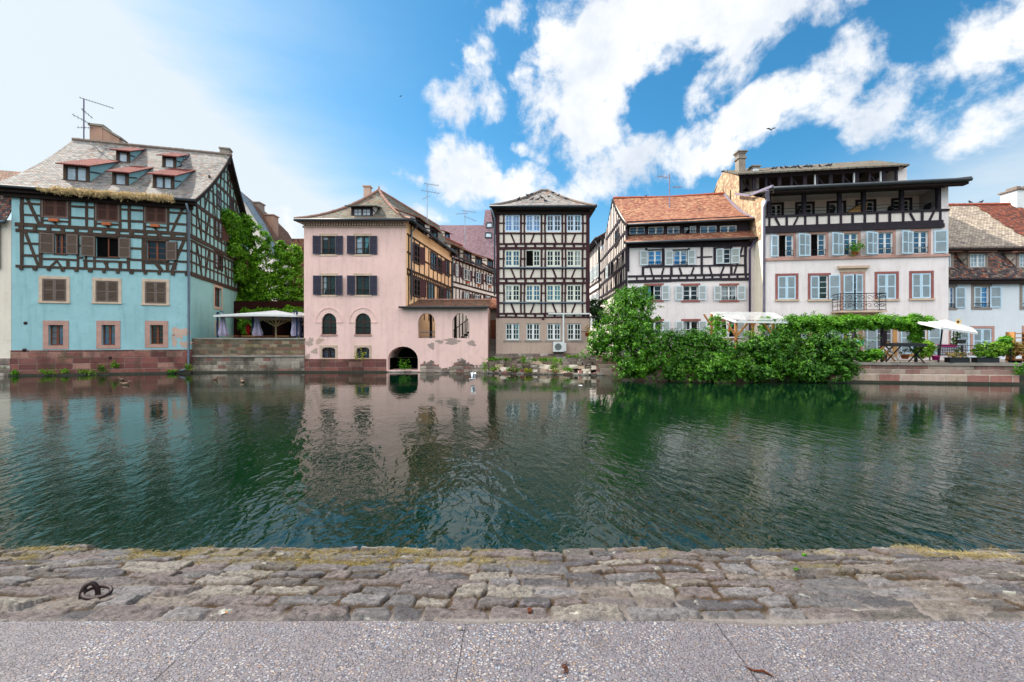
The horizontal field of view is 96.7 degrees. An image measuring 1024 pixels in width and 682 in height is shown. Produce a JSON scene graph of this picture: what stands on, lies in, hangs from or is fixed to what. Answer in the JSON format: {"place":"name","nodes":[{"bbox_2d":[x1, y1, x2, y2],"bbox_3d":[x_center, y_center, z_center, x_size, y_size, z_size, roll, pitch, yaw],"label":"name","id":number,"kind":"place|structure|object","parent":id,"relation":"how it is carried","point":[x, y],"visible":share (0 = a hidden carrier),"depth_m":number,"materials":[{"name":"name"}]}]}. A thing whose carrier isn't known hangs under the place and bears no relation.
{"place":"outdoors","nodes":[
{"label":"outdoors","id":0,"kind":"place"},
{"bbox_2d":[393,355,610,357],"bbox_3d":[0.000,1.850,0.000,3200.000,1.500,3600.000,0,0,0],"label":"ground","id":1,"kind":"structure","parent":0,"point":[489,357],"depth_m":30.34,"materials":[{"name":"grey stone"}]},
{"bbox_2d":[0,170,20,375],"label":"white house","id":2,"kind":"structure","parent":1,"relation":"on","point":[5,280],"depth_m":25.98,"materials":[{"name":"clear paint"}]},
{"bbox_2d":[0,123,255,375],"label":"timber house","id":3,"kind":"structure","parent":1,"relation":"on","point":[131,286],"depth_m":27.63,"materials":[{"name":"blue paint"}]},
{"bbox_2d":[38,276,69,302],"bbox_3d":[-26.691,-2.992,26.581,1.509,1.576,0.210,0,0,-16],"label":"window","id":4,"kind":"structure","parent":3,"relation":"in","point":[52,289],"depth_m":26.52,"materials":[{"name":"brown wood"}]},
{"bbox_2d":[41,199,67,221],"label":"window","id":5,"kind":"structure","parent":3,"relation":"in","point":[54,209],"depth_m":26.52,"materials":[{"name":"brown wood"}]},
{"bbox_2d":[43,320,68,348],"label":"window","id":6,"kind":"structure","parent":3,"relation":"in","point":[59,329],"depth_m":26.65,"materials":[{"name":"pink stone"}]},
{"bbox_2d":[39,232,77,254],"bbox_3d":[-26.393,-5.679,26.606,1.798,1.304,0.345,0,0,-16],"label":"window","id":7,"kind":"structure","parent":3,"relation":"in","point":[66,244],"depth_m":26.65,"materials":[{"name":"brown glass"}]},
{"bbox_2d":[36,185,174,202],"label":"dry grass","id":8,"kind":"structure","parent":3,"relation":"on","point":[112,193],"depth_m":26.66,"materials":[{"name":"plant"}]},
{"bbox_2d":[81,235,130,258],"bbox_3d":[-24.227,-5.617,27.242,2.399,1.331,0.348,0,0,-19],"label":"window","id":9,"kind":"structure","parent":3,"relation":"in","point":[115,247],"depth_m":27.32,"materials":[{"name":"brown paint"}]},
{"bbox_2d":[91,278,121,303],"bbox_3d":[-24.235,-2.992,27.271,1.490,1.534,0.210,0,0,-16],"label":"window","id":10,"kind":"structure","parent":3,"relation":"in","point":[104,290],"depth_m":27.21,"materials":[{"name":"brown wood"}]},
{"bbox_2d":[95,203,118,225],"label":"window","id":11,"kind":"structure","parent":3,"relation":"in","point":[109,213],"depth_m":27.21,"materials":[{"name":"brown wood"}]},
{"bbox_2d":[96,321,119,348],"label":"window","id":12,"kind":"structure","parent":3,"relation":"in","point":[111,329],"depth_m":27.33,"materials":[{"name":"pink stone"}]},
{"bbox_2d":[144,206,166,227],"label":"window","id":13,"kind":"structure","parent":3,"relation":"in","point":[157,215],"depth_m":27.86,"materials":[{"name":"brown wood"}]},
{"bbox_2d":[141,279,169,305],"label":"window","id":14,"kind":"structure","parent":3,"relation":"in","point":[154,291],"depth_m":27.88,"materials":[{"name":"brown wood"}]},
{"bbox_2d":[145,321,167,347],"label":"window","id":15,"kind":"structure","parent":3,"relation":"in","point":[159,329],"depth_m":27.99,"materials":[{"name":"pink stone"}]},
{"bbox_2d":[144,239,176,261],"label":"window","id":16,"kind":"structure","parent":3,"relation":"in","point":[156,250],"depth_m":28.00,"materials":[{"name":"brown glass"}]},
{"bbox_2d":[214,284,222,309],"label":"window","id":17,"kind":"structure","parent":3,"relation":"in","point":[216,291],"depth_m":33.35,"materials":[{"name":"beige stone"}]},
{"bbox_2d":[215,216,227,241],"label":"window","id":18,"kind":"structure","parent":3,"relation":"in","point":[217,234],"depth_m":33.49,"materials":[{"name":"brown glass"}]},
{"bbox_2d":[221,207,303,336],"bbox_3d":[-20.072,-5.324,38.083,6.644,10.658,8.555,0,0,-15],"label":"ivy","id":19,"kind":"object","parent":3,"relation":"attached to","point":[250,288],"visible":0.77,"depth_m":37.37,"materials":[{"name":"green plant"}]},
{"bbox_2d":[192,338,304,372],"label":"river wall","id":20,"kind":"structure","parent":1,"relation":"on","point":[248,355],"depth_m":28.84,"materials":[{"name":"stone"}]},
{"bbox_2d":[241,192,291,300],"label":"gabled house","id":21,"kind":"structure","parent":1,"relation":"on","point":[272,226],"depth_m":53.70,"materials":[{"name":"grey tile"}]},
{"bbox_2d":[290,239,303,293],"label":"brick house","id":22,"kind":"structure","parent":1,"relation":"on","point":[299,242],"depth_m":40.19,"materials":[{"name":"brown brick"}]},
{"bbox_2d":[293,185,489,371],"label":"pink house","id":23,"kind":"structure","parent":1,"relation":"on","point":[378,276],"depth_m":29.20,"materials":[{"name":"pink paint"}]},
{"bbox_2d":[313,234,342,255],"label":"window","id":24,"kind":"structure","parent":23,"relation":"in","point":[323,244],"depth_m":29.17,"materials":[{"name":"beige wood"}]},
{"bbox_2d":[313,273,342,296],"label":"window","id":25,"kind":"structure","parent":23,"relation":"in","point":[332,282],"depth_m":29.17,"materials":[{"name":"beige wood"}]},
{"bbox_2d":[320,313,336,335],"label":"window","id":26,"kind":"structure","parent":23,"relation":"in","point":[329,320],"depth_m":29.36,"materials":[{"name":"glass"}]},
{"bbox_2d":[320,345,337,358],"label":"window","id":27,"kind":"structure","parent":23,"relation":"in","point":[328,353],"depth_m":29.18,"materials":[{"name":"beige stone"}]},
{"bbox_2d":[347,234,376,255],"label":"window","id":28,"kind":"structure","parent":23,"relation":"in","point":[357,244],"depth_m":29.17,"materials":[{"name":"beige wood"}]},
{"bbox_2d":[347,273,376,296],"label":"window","id":29,"kind":"structure","parent":23,"relation":"in","point":[358,284],"depth_m":29.17,"materials":[{"name":"beige wood"}]},
{"bbox_2d":[354,345,370,358],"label":"window","id":30,"kind":"structure","parent":23,"relation":"in","point":[367,355],"depth_m":29.18,"materials":[{"name":"beige stone"}]},
{"bbox_2d":[354,313,371,335],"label":"window","id":31,"kind":"structure","parent":23,"relation":"in","point":[363,321],"depth_m":29.37,"materials":[{"name":"glass"}]},
{"bbox_2d":[412,242,424,264],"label":"window","id":32,"kind":"structure","parent":23,"relation":"in","point":[419,251],"depth_m":31.46,"materials":[{"name":"paint"}]},
{"bbox_2d":[412,277,426,297],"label":"window","id":33,"kind":"structure","parent":23,"relation":"in","point":[420,289],"depth_m":31.67,"materials":[{"name":"paint"}]},
{"bbox_2d":[426,229,495,337],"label":"timber house","id":34,"kind":"structure","parent":1,"relation":"on","point":[471,280],"depth_m":43.46,"materials":[{"name":"clear wood"}]},
{"bbox_2d":[439,210,495,271],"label":"apartment block","id":35,"kind":"structure","parent":1,"relation":"on","point":[477,239],"depth_m":77.08,"materials":[{"name":"tile"}]},
{"bbox_2d":[482,298,495,360],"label":"passage wall","id":36,"kind":"structure","parent":1,"relation":"on","point":[492,309],"depth_m":33.47,"materials":[{"name":"paint"}]},
{"bbox_2d":[489,189,596,364],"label":"timber house","id":37,"kind":"structure","parent":1,"relation":"on","point":[542,256],"depth_m":29.80,"materials":[{"name":"beige paint"}]},
{"bbox_2d":[505,215,519,231],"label":"window","id":38,"kind":"structure","parent":37,"relation":"in","point":[512,222],"depth_m":29.81,"materials":[{"name":"glass"}]},
{"bbox_2d":[505,250,519,265],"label":"window","id":39,"kind":"structure","parent":37,"relation":"in","point":[512,257],"depth_m":29.81,"materials":[{"name":"beige paint"}]},
{"bbox_2d":[505,285,519,300],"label":"window","id":40,"kind":"structure","parent":37,"relation":"in","point":[512,292],"depth_m":29.82,"materials":[{"name":"beige paint"}]},
{"bbox_2d":[503,323,521,341],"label":"window","id":41,"kind":"structure","parent":37,"relation":"in","point":[512,329],"depth_m":29.84,"materials":[{"name":"white wood"}]},
{"bbox_2d":[526,215,539,231],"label":"window","id":42,"kind":"structure","parent":37,"relation":"in","point":[532,221],"depth_m":29.81,"materials":[{"name":"glass"}]},
{"bbox_2d":[526,250,539,265],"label":"window","id":43,"kind":"structure","parent":37,"relation":"in","point":[532,256],"depth_m":29.85,"materials":[{"name":"beige paint"}]},
{"bbox_2d":[526,285,539,300],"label":"window","id":44,"kind":"structure","parent":37,"relation":"in","point":[532,291],"depth_m":29.82,"materials":[{"name":"beige paint"}]},
{"bbox_2d":[524,323,541,341],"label":"window","id":45,"kind":"structure","parent":37,"relation":"in","point":[532,329],"depth_m":29.85,"materials":[{"name":"wood"}]},
{"bbox_2d":[547,215,560,231],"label":"window","id":46,"kind":"structure","parent":37,"relation":"in","point":[553,221],"depth_m":29.82,"materials":[{"name":"white paint"}]},
{"bbox_2d":[547,250,560,265],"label":"window","id":47,"kind":"structure","parent":37,"relation":"in","point":[553,256],"depth_m":29.82,"materials":[{"name":"beige paint"}]},
{"bbox_2d":[547,285,560,300],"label":"window","id":48,"kind":"structure","parent":37,"relation":"in","point":[553,291],"depth_m":29.82,"materials":[{"name":"beige paint"}]},
{"bbox_2d":[545,323,562,341],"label":"window","id":49,"kind":"structure","parent":37,"relation":"in","point":[553,329],"depth_m":29.84,"materials":[{"name":"wood"}]},
{"bbox_2d":[567,215,580,231],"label":"window","id":50,"kind":"structure","parent":37,"relation":"in","point":[573,221],"depth_m":29.81,"materials":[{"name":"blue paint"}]},
{"bbox_2d":[567,250,580,265],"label":"window","id":51,"kind":"structure","parent":37,"relation":"in","point":[573,256],"depth_m":29.81,"materials":[{"name":"beige paint"}]},
{"bbox_2d":[567,285,580,300],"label":"window","id":52,"kind":"structure","parent":37,"relation":"in","point":[573,291],"depth_m":29.82,"materials":[{"name":"beige paint"}]},
{"bbox_2d":[565,323,582,341],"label":"window","id":53,"kind":"structure","parent":37,"relation":"in","point":[573,329],"depth_m":29.85,"materials":[{"name":"white wood"}]},
{"bbox_2d":[590,297,615,330],"bbox_3d":[5.886,-1.645,30.310,1.761,2.541,2.717,0,0,-36],"label":"shrub","id":54,"kind":"object","parent":37,"relation":"attached to","point":[596,309],"visible":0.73,"depth_m":30.25,"materials":[{"name":"green plant"}]},
{"bbox_2d":[483,357,603,375],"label":"ruined wall","id":55,"kind":"structure","parent":1,"relation":"on","point":[586,367],"depth_m":27.76,"materials":[{"name":"stone"}]},
{"bbox_2d":[589,232,605,352],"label":"timber house","id":56,"kind":"structure","parent":1,"relation":"on","point":[596,243],"depth_m":44.22,"materials":[{"name":"white paint"}]},
{"bbox_2d":[600,192,757,355],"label":"timber house","id":57,"kind":"structure","parent":1,"relation":"on","point":[688,259],"depth_m":29.51,"materials":[{"name":"white paint"}]},
{"bbox_2d":[640,249,662,265],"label":"window","id":58,"kind":"structure","parent":57,"relation":"in","point":[651,257],"depth_m":29.71,"materials":[{"name":"white paint"}]},
{"bbox_2d":[639,283,669,301],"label":"window","id":59,"kind":"structure","parent":57,"relation":"in","point":[662,291],"depth_m":29.64,"materials":[{"name":"white wood"}]},
{"bbox_2d":[647,225,664,234],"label":"window","id":60,"kind":"structure","parent":57,"relation":"in","point":[651,230],"depth_m":30.11,"materials":[{"name":"white glass"}]},
{"bbox_2d":[665,249,695,264],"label":"window","id":61,"kind":"structure","parent":57,"relation":"in","point":[676,256],"depth_m":29.42,"materials":[{"name":"white paint"}]},
{"bbox_2d":[675,283,706,301],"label":"window","id":62,"kind":"structure","parent":57,"relation":"in","point":[688,292],"depth_m":29.34,"materials":[{"name":"white wood"}]},
{"bbox_2d":[675,319,706,335],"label":"window","id":63,"kind":"structure","parent":57,"relation":"in","point":[688,324],"depth_m":29.35,"materials":[{"name":"white wood"}]},
{"bbox_2d":[715,247,739,264],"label":"window","id":64,"kind":"structure","parent":57,"relation":"in","point":[723,254],"depth_m":28.83,"materials":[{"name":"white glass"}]},
{"bbox_2d":[713,319,744,339],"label":"window","id":65,"kind":"structure","parent":57,"relation":"in","point":[730,335],"depth_m":28.91,"materials":[{"name":"white wood"}]},
{"bbox_2d":[714,283,745,301],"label":"window","id":66,"kind":"structure","parent":57,"relation":"in","point":[725,292],"depth_m":28.89,"materials":[{"name":"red wood"}]},
{"bbox_2d":[596,355,814,379],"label":"garden wall","id":67,"kind":"structure","parent":1,"relation":"on","point":[603,367],"depth_m":26.23,"materials":[{"name":"grey stone"}]},
{"bbox_2d":[658,311,881,382],"bbox_3d":[12.514,0.256,22.735,10.728,3.703,2.837,0,0,0],"label":"hedge","id":68,"kind":"object","parent":67,"relation":"attached to","point":[837,354],"visible":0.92,"depth_m":22.27,"materials":[{"name":"green plant"}]},
{"bbox_2d":[703,313,787,349],"bbox_3d":[13.210,-0.371,25.000,4.165,2.742,3.880,0,0,0],"label":"garden shelter","id":69,"kind":"object","parent":1,"relation":"on","point":[736,333],"visible":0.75,"depth_m":24.02,"materials":[{"name":"white paint"}]},
{"bbox_2d":[707,314,772,331],"bbox_3d":[12.106,-0.954,24.291,3.393,1.057,1.091,0,0,0],"label":"shrub","id":70,"kind":"object","parent":69,"relation":"attached to","point":[715,320],"visible":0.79,"depth_m":24.13,"materials":[{"name":"green plant"}]},
{"bbox_2d":[713,150,972,359],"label":"white house","id":71,"kind":"structure","parent":1,"relation":"on","point":[804,262],"depth_m":26.42,"materials":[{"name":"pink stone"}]},
{"bbox_2d":[771,202,783,214],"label":"window","id":72,"kind":"structure","parent":71,"relation":"in","point":[778,207],"depth_m":28.48,"materials":[{"name":"grey glass"}]},
{"bbox_2d":[771,232,795,257],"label":"window","id":73,"kind":"structure","parent":71,"relation":"in","point":[781,246],"depth_m":26.83,"materials":[{"name":"white wood"}]},
{"bbox_2d":[775,273,799,300],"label":"window","id":74,"kind":"structure","parent":71,"relation":"in","point":[786,284],"depth_m":26.80,"materials":[{"name":"red wood"}]},
{"bbox_2d":[799,231,827,256],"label":"window","id":75,"kind":"structure","parent":71,"relation":"in","point":[810,245],"depth_m":26.57,"materials":[{"name":"white wood"}]},
{"bbox_2d":[807,273,839,300],"bbox_3d":[18.127,-3.138,26.534,1.694,1.641,0.299,0,0,12],"label":"window","id":76,"kind":"structure","parent":71,"relation":"in","point":[817,285],"depth_m":26.57,"materials":[{"name":"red wood"}]},
{"bbox_2d":[832,230,860,255],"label":"window","id":77,"kind":"structure","parent":71,"relation":"in","point":[840,241],"depth_m":26.30,"materials":[{"name":"wood"}]},
{"bbox_2d":[837,265,869,310],"bbox_3d":[19.665,-2.996,26.245,1.615,2.663,0.424,0,0,9],"label":"balcony door","id":78,"kind":"structure","parent":71,"relation":"in","point":[852,278],"depth_m":26.18,"materials":[{"name":"white wood"}]},
{"bbox_2d":[867,229,895,255],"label":"window","id":79,"kind":"structure","parent":71,"relation":"in","point":[878,243],"depth_m":26.04,"materials":[{"name":"white wood"}]},
{"bbox_2d":[866,329,896,356],"bbox_3d":[21.119,-0.075,26.093,1.664,1.935,0.235,0,0,4],"label":"window","id":80,"kind":"structure","parent":71,"relation":"in","point":[871,335],"depth_m":26.06,"materials":[{"name":"stone"}]},
{"bbox_2d":[874,271,899,300],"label":"window","id":81,"kind":"structure","parent":71,"relation":"in","point":[887,282],"depth_m":26.01,"materials":[{"name":"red wood"}]},
{"bbox_2d":[891,197,912,210],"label":"window","id":82,"kind":"structure","parent":71,"relation":"in","point":[907,201],"depth_m":27.47,"materials":[{"name":"grey glass"}]},
{"bbox_2d":[900,318,940,356],"bbox_3d":[23.080,-0.201,25.797,2.049,2.173,0.266,0,0,8],"label":"window","id":83,"kind":"structure","parent":71,"relation":"in","point":[934,335],"depth_m":25.71,"materials":[{"name":"stone"}]},
{"bbox_2d":[909,271,934,300],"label":"window","id":84,"kind":"structure","parent":71,"relation":"in","point":[921,283],"depth_m":25.75,"materials":[{"name":"red wood"}]},
{"bbox_2d":[902,228,947,254],"bbox_3d":[23.177,-5.595,25.730,2.439,1.503,0.429,0,0,3],"label":"window","id":85,"kind":"structure","parent":71,"relation":"in","point":[913,243],"depth_m":25.69,"materials":[{"name":"white wood"}]},
{"bbox_2d":[824,361,1023,384],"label":"river wall","id":86,"kind":"structure","parent":1,"relation":"on","point":[1000,373],"depth_m":21.46,"materials":[{"name":"grey stone"}]},
{"bbox_2d":[858,348,885,361],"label":"potted shrub","id":87,"kind":"object","parent":86,"relation":"on","point":[880,352],"visible":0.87,"depth_m":21.93,"materials":[{"name":"green plant"}]},
{"bbox_2d":[882,343,926,362],"bbox_3d":[18.787,0.560,21.800,1.355,0.949,1.000,0,0,0],"label":"garden table","id":88,"kind":"object","parent":86,"relation":"on","point":[909,345],"visible":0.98,"depth_m":21.52,"materials":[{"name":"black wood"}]},
{"bbox_2d":[909,339,937,358],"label":"potted shrub","id":89,"kind":"object","parent":86,"relation":"on","point":[929,350],"visible":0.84,"depth_m":21.74,"materials":[{"name":"green plant"}]},
{"bbox_2d":[943,352,969,362],"bbox_3d":[20.980,0.757,21.449,0.980,0.518,0.402,0,0,0],"label":"planter","id":90,"kind":"object","parent":86,"relation":"on","point":[959,359],"visible":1,"depth_m":21.32,"materials":[{"name":"black plastic"}]},
{"bbox_2d":[970,352,999,362],"bbox_3d":[22.310,0.754,21.430,1.082,0.523,0.407,0,0,0],"label":"planter","id":91,"kind":"object","parent":86,"relation":"on","point":[979,359],"visible":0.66,"depth_m":21.30,"materials":[{"name":"black plastic"}]},
{"bbox_2d":[970,341,1012,357],"bbox_3d":[22.531,0.435,21.404,1.778,0.883,0.789,0,0,0],"label":"potted shrub","id":92,"kind":"object","parent":91,"relation":"in","point":[992,352],"visible":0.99,"depth_m":21.27,"materials":[{"name":"green plant"}]},
{"bbox_2d":[948,186,1023,367],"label":"white house","id":93,"kind":"structure","parent":1,"relation":"on","point":[986,272],"depth_m":27.02,"materials":[{"name":"paint"}]},
{"bbox_2d":[948,285,965,309],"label":"window","id":94,"kind":"structure","parent":93,"relation":"in","point":[959,292],"depth_m":26.83,"materials":[{"name":"paint"}]},
{"bbox_2d":[970,326,994,354],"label":"window","id":95,"kind":"structure","parent":93,"relation":"in","point":[985,333],"depth_m":26.79,"materials":[{"name":"pink stone"}]},
{"bbox_2d":[971,284,1001,309],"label":"window","id":96,"kind":"structure","parent":93,"relation":"in","point":[979,292],"depth_m":26.78,"materials":[{"name":"paint"}]},
{"bbox_2d":[0,369,1023,553],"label":"water","id":97,"kind":"structure","parent":0,"point":[440,461],"depth_m":7.49,"materials":[{"name":"green liquid"}]},
{"bbox_2d":[689,345,751,382],"bbox_3d":[9.988,1.097,21.976,2.964,1.858,1.488,0,0,0],"label":"shrub","id":98,"kind":"object","parent":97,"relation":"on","point":[706,370],"visible":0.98,"depth_m":21.70,"materials":[{"name":"green plant"}]},
{"bbox_2d":[0,544,1023,625],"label":"stone bank","id":99,"kind":"structure","parent":0,"point":[872,588],"depth_m":3.18,"materials":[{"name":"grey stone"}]},
{"bbox_2d":[78,581,113,599],"bbox_3d":[-2.710,1.630,2.962,0.192,0.122,0.140,0,0,0],"label":"mooring ring","id":100,"kind":"object","parent":99,"relation":"attached to","point":[94,585],"visible":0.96,"depth_m":2.96,"materials":[{"name":"metal"}]},
{"bbox_2d":[10,542,1019,570],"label":"dry grass","id":101,"kind":"structure","parent":99,"relation":"on","point":[409,550],"depth_m":4.02,"materials":[{"name":"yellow plant"}]},
{"bbox_2d":[0,621,1023,681],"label":"pavement","id":102,"kind":"structure","parent":0,"point":[439,651],"depth_m":2.35,"materials":[{"name":"grey concrete"}]},
{"bbox_2d":[0,0,1023,248],"label":"sky","id":103,"kind":"structure","parent":0,"point":[589,101],"materials":[{"name":"blue"}]},
{"bbox_2d":[577,283,679,380],"bbox_3d":[5.870,-0.533,23.793,4.919,5.088,3.896,0,0,0],"label":"bush","id":104,"kind":"object","parent":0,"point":[632,339],"visible":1,"depth_m":23.19,"materials":[{"name":"green plant"}]},
{"bbox_2d":[872,359,1023,362],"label":"terrace","id":105,"kind":"structure","parent":0,"point":[1002,360],"depth_m":23.65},
{"bbox_2d":[777,312,938,361],"bbox_3d":[17.582,-0.171,23.722,7.287,2.541,2.831,0,0,7],"label":"pergola vine","id":106,"kind":"object","parent":105,"relation":"on","point":[882,323],"visible":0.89,"depth_m":22.72,"materials":[{"name":"green plant"}]},
{"bbox_2d":[918,320,977,361],"bbox_3d":[21.724,-0.015,22.626,4.227,2.068,1.952,0,0,-18],"label":"garden parasol","id":107,"kind":"object","parent":105,"relation":"on","point":[946,325],"visible":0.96,"depth_m":21.86,"materials":[{"name":"white fabric"}]},
{"bbox_2d":[929,344,966,360],"bbox_3d":[21.876,0.593,22.973,1.376,0.845,0.855,0,0,0],"label":"garden table","id":108,"kind":"object","parent":105,"relation":"on","point":[946,349],"visible":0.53,"depth_m":22.57,"materials":[{"name":"white fabric"}]},
{"label":"terrace","id":109,"kind":"structure","parent":0,"visible":0},
{"bbox_2d":[216,311,228,337],"bbox_3d":[-18.813,-1.060,29.615,0.648,1.834,0.648,0,0,0],"label":"curtain","id":110,"kind":"object","parent":109,"relation":"on","point":[221,329],"visible":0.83,"depth_m":29.47,"materials":[{"name":"fabric"}]},
{"bbox_2d":[252,316,262,337],"bbox_3d":[-16.907,-1.014,30.201,0.729,1.743,0.730,0,0,0],"label":"curtain","id":111,"kind":"object","parent":109,"relation":"on","point":[256,329],"visible":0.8,"depth_m":30.07,"materials":[{"name":"fabric"}]},
{"bbox_2d":[213,310,303,337],"bbox_3d":[-16.346,-1.135,31.500,5.227,1.983,5.227,0,0,0],"label":"market parasol","id":112,"kind":"object","parent":109,"relation":"on","point":[275,313],"visible":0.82,"depth_m":30.21,"materials":[{"name":"white fabric"}]},
{"bbox_2d":[234,301,303,337],"bbox_3d":[-19.263,-1.100,36.700,8.076,4.200,0.600,0,0,0],"label":"restaurant front","id":113,"kind":"object","parent":109,"relation":"on","point":[283,330],"visible":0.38,"depth_m":36.50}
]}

